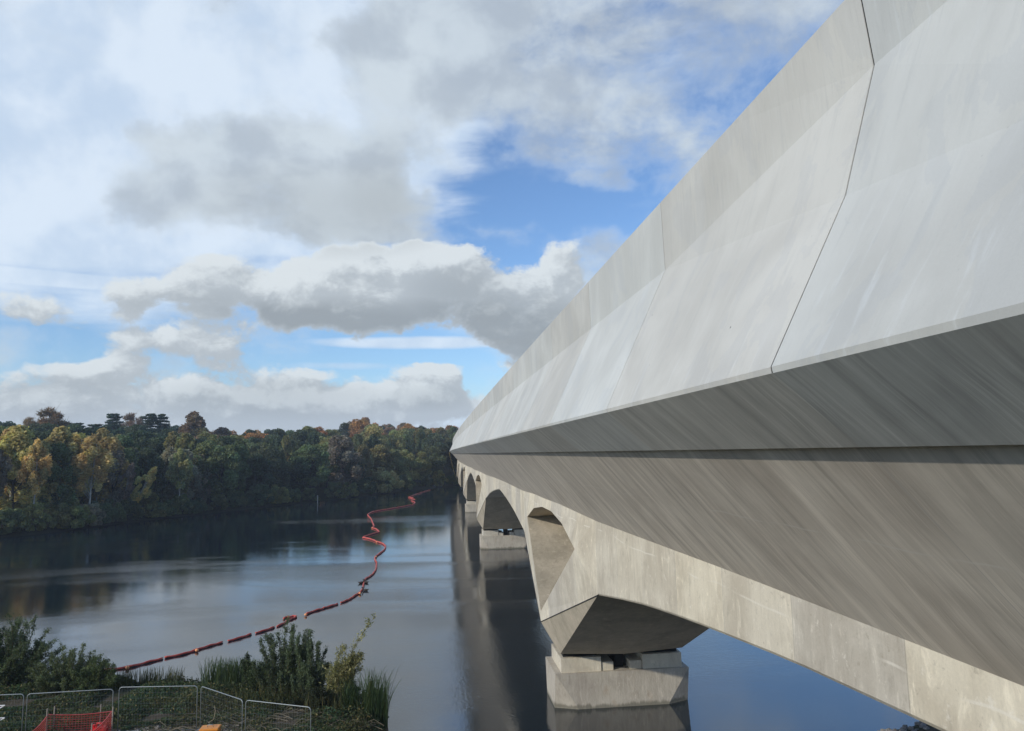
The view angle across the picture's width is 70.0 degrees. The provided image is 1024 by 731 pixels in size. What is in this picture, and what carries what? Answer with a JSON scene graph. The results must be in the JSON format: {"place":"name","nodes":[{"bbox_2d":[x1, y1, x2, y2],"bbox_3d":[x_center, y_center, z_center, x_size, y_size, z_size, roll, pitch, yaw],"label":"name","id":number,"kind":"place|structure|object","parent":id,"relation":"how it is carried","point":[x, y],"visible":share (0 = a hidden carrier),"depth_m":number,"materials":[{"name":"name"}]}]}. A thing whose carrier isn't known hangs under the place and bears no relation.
{"place":"outdoors","nodes":[
{"label":"outdoors","id":0,"kind":"place"},
{"bbox_2d":[0,0,843,434],"label":"sky","id":1,"kind":"structure","parent":0,"point":[242,215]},
{"bbox_2d":[0,485,918,730],"bbox_3d":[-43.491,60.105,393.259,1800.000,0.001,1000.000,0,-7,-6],"label":"water","id":2,"kind":"structure","parent":0,"point":[457,637],"depth_m":58.94,"materials":[{"name":"blue liquid"}]},
{"bbox_2d":[110,490,428,669],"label":"floating boom","id":3,"kind":"object","parent":2,"relation":"on","point":[292,617],"visible":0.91,"depth_m":57.24,"materials":[{"name":"plastic"}]},
{"bbox_2d":[465,500,475,511],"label":"pier base","id":4,"kind":"object","parent":2,"relation":"in","point":[470,505],"visible":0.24,"depth_m":155.17,"materials":[{"name":"concrete"}]},
{"bbox_2d":[479,528,526,548],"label":"pier base","id":5,"kind":"object","parent":2,"relation":"in","point":[500,539],"visible":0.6,"depth_m":95.69,"materials":[{"name":"concrete"}]},
{"bbox_2d":[546,643,688,708],"bbox_3d":[5.314,16.173,37.548,6.760,3.700,3.240,0,-7,-6],"label":"pier base","id":6,"kind":"object","parent":2,"relation":"in","point":[592,681],"visible":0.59,"depth_m":36.09,"materials":[{"name":"concrete"}]},
{"bbox_2d":[0,457,940,730],"bbox_3d":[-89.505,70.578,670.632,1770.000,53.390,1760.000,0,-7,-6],"label":"ground","id":7,"kind":"structure","parent":0,"point":[118,693],"depth_m":36.96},
{"bbox_2d":[0,449,12,496],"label":"birch tree","id":8,"kind":"object","parent":7,"relation":"on","point":[6,464],"visible":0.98,"depth_m":129.80,"materials":[{"name":"green plant"}]},
{"bbox_2d":[0,508,29,534],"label":"waterside shrub","id":9,"kind":"object","parent":7,"relation":"on","point":[12,516],"visible":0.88,"depth_m":124.76,"materials":[{"name":"green plant"}]},
{"bbox_2d":[0,424,50,512],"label":"broadleaf tree","id":10,"kind":"object","parent":7,"relation":"on","point":[16,440],"visible":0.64,"depth_m":132.09,"materials":[{"name":"green plant"}]},
{"bbox_2d":[0,613,65,688],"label":"bank bush","id":11,"kind":"object","parent":7,"relation":"on","point":[13,664],"visible":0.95,"depth_m":38.73,"materials":[{"name":"green plant"}]},
{"bbox_2d":[16,437,52,524],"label":"birch tree","id":12,"kind":"object","parent":7,"relation":"on","point":[38,452],"visible":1,"depth_m":130.76,"materials":[{"name":"yellow plant"}]},
{"bbox_2d":[16,503,56,531],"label":"waterside shrub","id":13,"kind":"object","parent":7,"relation":"on","point":[32,510],"visible":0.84,"depth_m":128.81,"materials":[{"name":"green plant"}]},
{"bbox_2d":[21,440,60,515],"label":"broadleaf tree","id":14,"kind":"object","parent":7,"relation":"on","point":[52,487],"visible":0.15,"depth_m":136.12,"materials":[{"name":"green plant"}]},
{"bbox_2d":[25,403,71,427],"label":"bare tree","id":15,"kind":"object","parent":7,"relation":"on","point":[56,417],"visible":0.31,"depth_m":226.33,"materials":[{"name":"brown plant"}]},
{"bbox_2d":[35,502,70,528],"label":"waterside shrub","id":16,"kind":"object","parent":7,"relation":"on","point":[62,517],"visible":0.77,"depth_m":132.01,"materials":[{"name":"green plant"}]},
{"bbox_2d":[37,443,77,517],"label":"broadleaf tree","id":17,"kind":"object","parent":7,"relation":"on","point":[61,452],"visible":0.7,"depth_m":136.51,"materials":[{"name":"green plant"}]},
{"bbox_2d":[21,641,110,695],"bbox_3d":[-23.222,15.788,38.293,4.074,2.728,3.156,0,-7,-6],"label":"bank bush","id":18,"kind":"object","parent":7,"relation":"on","point":[51,679],"visible":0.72,"depth_m":37.77,"materials":[{"name":"green plant"}]},
{"bbox_2d":[44,426,90,501],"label":"broadleaf tree","id":19,"kind":"object","parent":7,"relation":"on","point":[60,434],"visible":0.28,"depth_m":140.15,"materials":[{"name":"green plant"}]},
{"bbox_2d":[25,689,113,730],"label":"fence panel","id":20,"kind":"object","parent":7,"relation":"on","point":[63,708],"visible":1,"depth_m":31.35,"materials":[{"name":"metal"}]},
{"bbox_2d":[33,704,113,730],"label":"safety netting","id":21,"kind":"object","parent":7,"relation":"on","point":[100,727],"visible":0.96,"depth_m":31.63,"materials":[{"name":"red plastic"}]},
{"bbox_2d":[53,501,96,528],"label":"waterside shrub","id":22,"kind":"object","parent":7,"relation":"on","point":[78,513],"visible":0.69,"depth_m":134.31,"materials":[{"name":"green plant"}]},
{"bbox_2d":[57,432,100,500],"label":"birch tree","id":23,"kind":"object","parent":7,"relation":"on","point":[75,439],"visible":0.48,"depth_m":139.91,"materials":[{"name":"green plant"}]},
{"bbox_2d":[67,424,90,436],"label":"broadleaf tree","id":24,"kind":"object","parent":7,"relation":"on","point":[78,428],"visible":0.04,"depth_m":196.59,"materials":[{"name":"green plant"}]},
{"bbox_2d":[69,436,115,524],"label":"birch tree","id":25,"kind":"object","parent":7,"relation":"on","point":[104,461],"visible":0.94,"depth_m":139.94,"materials":[{"name":"yellow plant"}]},
{"bbox_2d":[80,503,106,526],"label":"waterside shrub","id":26,"kind":"object","parent":7,"relation":"on","point":[95,509],"visible":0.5,"depth_m":138.60,"materials":[{"name":"green plant"}]},
{"bbox_2d":[68,656,121,692],"bbox_3d":[-21.518,16.046,37.793,2.477,2.002,2.034,0,-7,-6],"label":"bank bush","id":27,"kind":"object","parent":7,"relation":"on","point":[109,680],"visible":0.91,"depth_m":37.59,"materials":[{"name":"green plant"}]},
{"bbox_2d":[83,427,118,503],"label":"broadleaf tree","id":28,"kind":"object","parent":7,"relation":"on","point":[102,432],"visible":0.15,"depth_m":152.66,"materials":[{"name":"green plant"}]},
{"bbox_2d":[91,498,126,523],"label":"waterside shrub","id":29,"kind":"object","parent":7,"relation":"on","point":[112,512],"visible":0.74,"depth_m":142.75,"materials":[{"name":"green plant"}]},
{"bbox_2d":[90,436,129,503],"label":"broadleaf tree","id":30,"kind":"object","parent":7,"relation":"on","point":[108,443],"visible":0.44,"depth_m":151.08,"materials":[{"name":"green plant"}]},
{"bbox_2d":[104,413,123,431],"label":"pine tree","id":31,"kind":"object","parent":7,"relation":"on","point":[115,417],"visible":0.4,"depth_m":259.04,"materials":[{"name":"green plant"}]},
{"bbox_2d":[98,449,130,507],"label":"broadleaf tree","id":32,"kind":"object","parent":7,"relation":"on","point":[119,455],"visible":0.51,"depth_m":149.81,"materials":[{"name":"green plant"}]},
{"bbox_2d":[117,462,135,500],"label":"birch tree","id":33,"kind":"object","parent":7,"relation":"on","point":[130,474],"visible":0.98,"depth_m":149.92,"materials":[{"name":"green plant"}]},
{"bbox_2d":[115,435,140,448],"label":"broadleaf tree","id":34,"kind":"object","parent":7,"relation":"on","point":[126,441],"visible":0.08,"depth_m":169.35,"materials":[{"name":"green plant"}]},
{"bbox_2d":[120,412,145,426],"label":"bare tree","id":35,"kind":"object","parent":7,"relation":"on","point":[129,416],"visible":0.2,"depth_m":290.68,"materials":[{"name":"brown plant"}]},
{"bbox_2d":[123,448,146,501],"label":"broadleaf tree","id":36,"kind":"object","parent":7,"relation":"on","point":[130,456],"visible":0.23,"depth_m":158.53,"materials":[{"name":"green plant"}]},
{"bbox_2d":[125,430,151,447],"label":"broadleaf tree","id":37,"kind":"object","parent":7,"relation":"on","point":[138,436],"visible":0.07,"depth_m":184.50,"materials":[{"name":"green plant"}]},
{"bbox_2d":[129,446,155,490],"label":"broadleaf tree","id":38,"kind":"object","parent":7,"relation":"on","point":[146,453],"visible":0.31,"depth_m":161.18,"materials":[{"name":"green plant"}]},
{"bbox_2d":[130,466,156,501],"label":"birch tree","id":39,"kind":"object","parent":7,"relation":"on","point":[149,477],"visible":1,"depth_m":150.44,"materials":[{"name":"green plant"}]},
{"bbox_2d":[133,491,166,517],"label":"waterside shrub","id":40,"kind":"object","parent":7,"relation":"on","point":[149,503],"visible":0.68,"depth_m":154.23,"materials":[{"name":"green plant"}]},
{"bbox_2d":[139,413,160,430],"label":"pine tree","id":41,"kind":"object","parent":7,"relation":"on","point":[151,418],"visible":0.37,"depth_m":250.90,"materials":[{"name":"green plant"}]},
{"bbox_2d":[142,452,166,509],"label":"broadleaf tree","id":42,"kind":"object","parent":7,"relation":"on","point":[160,480],"visible":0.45,"depth_m":163.15,"materials":[{"name":"green plant"}]},
{"bbox_2d":[149,440,164,490],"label":"broadleaf tree","id":43,"kind":"object","parent":7,"relation":"on","point":[157,446],"visible":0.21,"depth_m":175.83,"materials":[{"name":"green plant"}]},
{"bbox_2d":[117,685,198,730],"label":"fence panel","id":44,"kind":"object","parent":7,"relation":"on","point":[160,706],"visible":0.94,"depth_m":31.78,"materials":[{"name":"metal"}]},
{"bbox_2d":[155,414,170,432],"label":"pine tree","id":45,"kind":"object","parent":7,"relation":"on","point":[161,418],"visible":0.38,"depth_m":254.79,"materials":[{"name":"green plant"}]},
{"bbox_2d":[159,446,178,503],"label":"broadleaf tree","id":46,"kind":"object","parent":7,"relation":"on","point":[167,455],"visible":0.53,"depth_m":169.11,"materials":[{"name":"green plant"}]},
{"bbox_2d":[162,431,179,490],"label":"broadleaf tree","id":47,"kind":"object","parent":7,"relation":"on","point":[170,439],"visible":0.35,"depth_m":185.51,"materials":[{"name":"green plant"}]},
{"bbox_2d":[165,448,193,505],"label":"birch tree","id":48,"kind":"object","parent":7,"relation":"on","point":[180,462],"visible":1,"depth_m":162.31,"materials":[{"name":"green plant"}]},
{"bbox_2d":[171,494,194,514],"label":"waterside shrub","id":49,"kind":"object","parent":7,"relation":"on","point":[180,500],"visible":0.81,"depth_m":161.85,"materials":[{"name":"green plant"}]},
{"bbox_2d":[167,449,201,506],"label":"broadleaf tree","id":50,"kind":"object","parent":7,"relation":"on","point":[193,486],"visible":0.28,"depth_m":171.24,"materials":[{"name":"green plant"}]},
{"bbox_2d":[174,432,195,450],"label":"broadleaf tree","id":51,"kind":"object","parent":7,"relation":"on","point":[184,441],"visible":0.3,"depth_m":183.06,"materials":[{"name":"green plant"}]},
{"bbox_2d":[135,723,241,730],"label":"rubble","id":52,"kind":"object","parent":7,"relation":"on","point":[157,727],"visible":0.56,"depth_m":32.01,"materials":[{"name":"stone"}]},
{"bbox_2d":[199,724,221,730],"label":"equipment box","id":53,"kind":"object","parent":52,"relation":"on","point":[212,727],"visible":1,"depth_m":30.45,"materials":[{"name":"orange paint"}]},
{"bbox_2d":[178,411,205,436],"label":"broadleaf tree","id":54,"kind":"object","parent":7,"relation":"on","point":[194,419],"visible":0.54,"depth_m":272.53,"materials":[{"name":"brown plant"}]},
{"bbox_2d":[0,675,388,730],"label":"ground vegetation","id":55,"kind":"object","parent":7,"relation":"on","point":[190,690],"visible":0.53,"depth_m":34.40,"materials":[{"name":"green plant"}]},
{"bbox_2d":[192,454,212,500],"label":"broadleaf tree","id":56,"kind":"object","parent":7,"relation":"on","point":[199,493],"visible":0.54,"depth_m":177.04,"materials":[{"name":"green plant"}]},
{"bbox_2d":[189,440,226,503],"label":"broadleaf tree","id":57,"kind":"object","parent":7,"relation":"on","point":[204,450],"visible":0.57,"depth_m":177.97,"materials":[{"name":"green plant"}]},
{"bbox_2d":[200,686,242,730],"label":"fence panel","id":58,"kind":"object","parent":7,"relation":"on","point":[222,707],"visible":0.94,"depth_m":30.82,"materials":[{"name":"metal"}]},
{"bbox_2d":[214,436,232,495],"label":"broadleaf tree","id":59,"kind":"object","parent":7,"relation":"on","point":[225,440],"visible":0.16,"depth_m":192.24,"materials":[{"name":"green plant"}]},
{"bbox_2d":[205,445,244,494],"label":"broadleaf tree","id":60,"kind":"object","parent":7,"relation":"on","point":[226,456],"visible":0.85,"depth_m":178.88,"materials":[{"name":"green plant"}]},
{"bbox_2d":[224,440,251,501],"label":"broadleaf tree","id":61,"kind":"object","parent":7,"relation":"on","point":[242,450],"visible":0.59,"depth_m":183.32,"materials":[{"name":"green plant"}]},
{"bbox_2d":[114,666,363,718],"bbox_3d":[-14.325,16.474,37.059,16.764,1.621,3.781,-4,-7,24],"label":"reed bed","id":62,"kind":"object","parent":7,"relation":"on","point":[142,680],"visible":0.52,"depth_m":35.90,"materials":[{"name":"green plant"}]},
{"bbox_2d":[194,655,284,693],"bbox_3d":[-13.770,16.436,38.644,6.013,2.296,2.903,-3,-7,16],"label":"reed bed","id":63,"kind":"object","parent":7,"relation":"on","point":[221,673],"visible":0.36,"depth_m":38.40,"materials":[{"name":"green plant"}]},
{"bbox_2d":[240,651,270,692],"bbox_3d":[-13.048,15.778,37.486,1.773,2.368,1.455,0,-7,-6],"label":"willow bush","id":64,"kind":"object","parent":7,"relation":"on","point":[250,681],"visible":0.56,"depth_m":37.22,"materials":[{"name":"green plant"}]},
{"bbox_2d":[246,442,267,475],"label":"broadleaf tree","id":65,"kind":"object","parent":7,"relation":"on","point":[256,447],"visible":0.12,"depth_m":206.30,"materials":[{"name":"green plant"}]},
{"bbox_2d":[139,704,383,730],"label":"dry brushwood","id":66,"kind":"object","parent":7,"relation":"on","point":[278,718],"visible":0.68,"depth_m":32.74,"materials":[{"name":"plant"}]},
{"bbox_2d":[255,447,291,488],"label":"broadleaf tree","id":67,"kind":"object","parent":7,"relation":"on","point":[278,464],"visible":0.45,"depth_m":197.34,"materials":[{"name":"green plant"}]},
{"bbox_2d":[266,484,289,503],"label":"waterside shrub","id":68,"kind":"object","parent":7,"relation":"on","point":[277,493],"visible":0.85,"depth_m":191.25,"materials":[{"name":"green plant"}]},
{"bbox_2d":[245,700,310,730],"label":"fence panel","id":69,"kind":"object","parent":7,"relation":"on","point":[279,716],"visible":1,"depth_m":29.34,"materials":[{"name":"metal"}]},
{"bbox_2d":[250,615,306,695],"bbox_3d":[-11.665,14.805,37.065,2.965,4.149,2.080,0,-7,-6],"label":"willow bush","id":70,"kind":"object","parent":7,"relation":"on","point":[284,668],"visible":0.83,"depth_m":36.67,"materials":[{"name":"green plant"}]},
{"bbox_2d":[273,446,290,487],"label":"broadleaf tree","id":71,"kind":"object","parent":7,"relation":"on","point":[285,481],"visible":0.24,"depth_m":203.30,"materials":[{"name":"green plant"}]},
{"bbox_2d":[280,435,293,461],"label":"broadleaf tree","id":72,"kind":"object","parent":7,"relation":"on","point":[286,445],"visible":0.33,"depth_m":228.34,"materials":[{"name":"green plant"}]},
{"bbox_2d":[284,488,300,501],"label":"waterside shrub","id":73,"kind":"object","parent":7,"relation":"on","point":[296,496],"visible":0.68,"depth_m":195.62,"materials":[{"name":"green plant"}]},
{"bbox_2d":[281,452,316,489],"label":"broadleaf tree","id":74,"kind":"object","parent":7,"relation":"on","point":[299,472],"visible":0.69,"depth_m":208.91,"materials":[{"name":"green plant"}]},
{"bbox_2d":[290,429,307,444],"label":"broadleaf tree","id":75,"kind":"object","parent":7,"relation":"on","point":[299,435],"visible":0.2,"depth_m":253.78,"materials":[{"name":"green plant"}]},
{"bbox_2d":[288,628,333,699],"bbox_3d":[-10.187,15.049,36.721,2.374,3.646,2.015,0,-7,-6],"label":"willow bush","id":76,"kind":"object","parent":7,"relation":"on","point":[308,673],"visible":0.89,"depth_m":36.45,"materials":[{"name":"green plant"}]},
{"bbox_2d":[290,444,331,487],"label":"broadleaf tree","id":77,"kind":"object","parent":7,"relation":"on","point":[315,456],"visible":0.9,"depth_m":209.59,"materials":[{"name":"green plant"}]},
{"bbox_2d":[288,686,344,713],"bbox_3d":[-9.096,15.781,34.791,2.681,1.517,1.820,-6,-8,35],"label":"waterside bush","id":78,"kind":"object","parent":7,"relation":"on","point":[317,691],"visible":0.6,"depth_m":34.57,"materials":[{"name":"green plant"}]},
{"bbox_2d":[315,451,340,487],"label":"broadleaf tree","id":79,"kind":"object","parent":7,"relation":"on","point":[335,467],"visible":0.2,"depth_m":223.27,"materials":[{"name":"green plant"}]},
{"bbox_2d":[315,435,341,451],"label":"broadleaf tree","id":80,"kind":"object","parent":7,"relation":"on","point":[323,442],"visible":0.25,"depth_m":235.66,"materials":[{"name":"green plant"}]},
{"bbox_2d":[327,435,363,493],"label":"broadleaf tree","id":81,"kind":"object","parent":7,"relation":"on","point":[338,444],"visible":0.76,"depth_m":225.57,"materials":[{"name":"green plant"}]},
{"bbox_2d":[319,613,375,700],"bbox_3d":[-7.963,14.333,35.459,2.738,4.542,1.698,0,-7,-6],"label":"willow sapling","id":82,"kind":"object","parent":7,"relation":"on","point":[348,666],"visible":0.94,"depth_m":35.23,"materials":[{"name":"green plant"}]},
{"bbox_2d":[334,677,374,714],"bbox_3d":[-7.516,15.595,34.248,1.955,2.080,2.265,2,-7,-24],"label":"reed clump","id":83,"kind":"object","parent":7,"relation":"on","point":[349,698],"visible":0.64,"depth_m":34.10,"materials":[{"name":"green plant"}]},
{"bbox_2d":[347,419,370,434],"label":"broadleaf tree","id":84,"kind":"object","parent":7,"relation":"on","point":[355,426],"visible":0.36,"depth_m":348.54,"materials":[{"name":"orange plant"}]},
{"bbox_2d":[351,434,367,465],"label":"broadleaf tree","id":85,"kind":"object","parent":7,"relation":"on","point":[357,441],"visible":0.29,"depth_m":260.44,"materials":[{"name":"green plant"}]},
{"bbox_2d":[357,444,374,481],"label":"broadleaf tree","id":86,"kind":"object","parent":7,"relation":"on","point":[364,450],"visible":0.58,"depth_m":235.63,"materials":[{"name":"green plant"}]},
{"bbox_2d":[355,424,390,465],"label":"broadleaf tree","id":87,"kind":"object","parent":7,"relation":"on","point":[371,429],"visible":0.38,"depth_m":270.27,"materials":[{"name":"green plant"}]},
{"bbox_2d":[347,668,403,726],"bbox_3d":[-6.505,15.509,34.297,3.082,2.764,3.024,0,-7,-6],"label":"reed clump","id":88,"kind":"object","parent":7,"relation":"on","point":[381,704],"visible":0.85,"depth_m":33.90,"materials":[{"name":"green plant"}]},
{"bbox_2d":[365,444,396,471],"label":"broadleaf tree","id":89,"kind":"object","parent":7,"relation":"on","point":[382,454],"visible":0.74,"depth_m":250.39,"materials":[{"name":"green plant"}]},
{"bbox_2d":[370,467,405,492],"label":"waterside shrub","id":90,"kind":"object","parent":7,"relation":"on","point":[384,475],"visible":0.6,"depth_m":236.39,"materials":[{"name":"green plant"}]},
{"bbox_2d":[382,449,405,474],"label":"broadleaf tree","id":91,"kind":"object","parent":7,"relation":"on","point":[395,452],"visible":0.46,"depth_m":258.98,"materials":[{"name":"green plant"}]},
{"bbox_2d":[394,436,405,455],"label":"broadleaf tree","id":92,"kind":"object","parent":7,"relation":"on","point":[399,443],"visible":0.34,"depth_m":274.23,"materials":[{"name":"green plant"}]},
{"bbox_2d":[388,429,414,454],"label":"broadleaf tree","id":93,"kind":"object","parent":7,"relation":"on","point":[405,435],"visible":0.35,"depth_m":314.85,"materials":[{"name":"green plant"}]},
{"bbox_2d":[393,449,417,477],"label":"broadleaf tree","id":94,"kind":"object","parent":7,"relation":"on","point":[409,463],"visible":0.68,"depth_m":259.28,"materials":[{"name":"green plant"}]},
{"bbox_2d":[396,474,415,489],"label":"waterside shrub","id":95,"kind":"object","parent":7,"relation":"on","point":[410,484],"visible":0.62,"depth_m":251.95,"materials":[{"name":"green plant"}]},
{"bbox_2d":[413,429,426,468],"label":"broadleaf tree","id":96,"kind":"object","parent":7,"relation":"on","point":[420,438],"visible":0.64,"depth_m":313.31,"materials":[{"name":"green plant"}]},
{"bbox_2d":[411,451,432,483],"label":"broadleaf tree","id":97,"kind":"object","parent":7,"relation":"on","point":[423,462],"visible":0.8,"depth_m":270.70,"materials":[{"name":"green plant"}]},
{"bbox_2d":[412,428,432,455],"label":"broadleaf tree","id":98,"kind":"object","parent":7,"relation":"on","point":[428,432],"visible":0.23,"depth_m":332.87,"materials":[{"name":"green plant"}]},
{"bbox_2d":[420,432,449,456],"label":"broadleaf tree","id":99,"kind":"object","parent":7,"relation":"on","point":[434,439],"visible":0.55,"depth_m":308.10,"materials":[{"name":"green plant"}]},
{"bbox_2d":[426,446,446,475],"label":"broadleaf tree","id":100,"kind":"object","parent":7,"relation":"on","point":[437,459],"visible":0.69,"depth_m":280.32,"materials":[{"name":"green plant"}]},
{"bbox_2d":[443,439,456,472],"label":"broadleaf tree","id":101,"kind":"object","parent":7,"relation":"on","point":[447,455],"visible":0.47,"depth_m":318.10,"materials":[{"name":"green plant"}]},
{"bbox_2d":[449,0,1023,730],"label":"viaduct","id":102,"kind":"object","parent":7,"relation":"on","point":[761,384],"visible":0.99,"depth_m":7.94,"materials":[{"name":"concrete"}]},
{"bbox_2d":[878,721,929,730],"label":"gravel","id":103,"kind":"structure","parent":7,"relation":"on","point":[920,723],"depth_m":31.54,"materials":[{"name":"grey gravel"}]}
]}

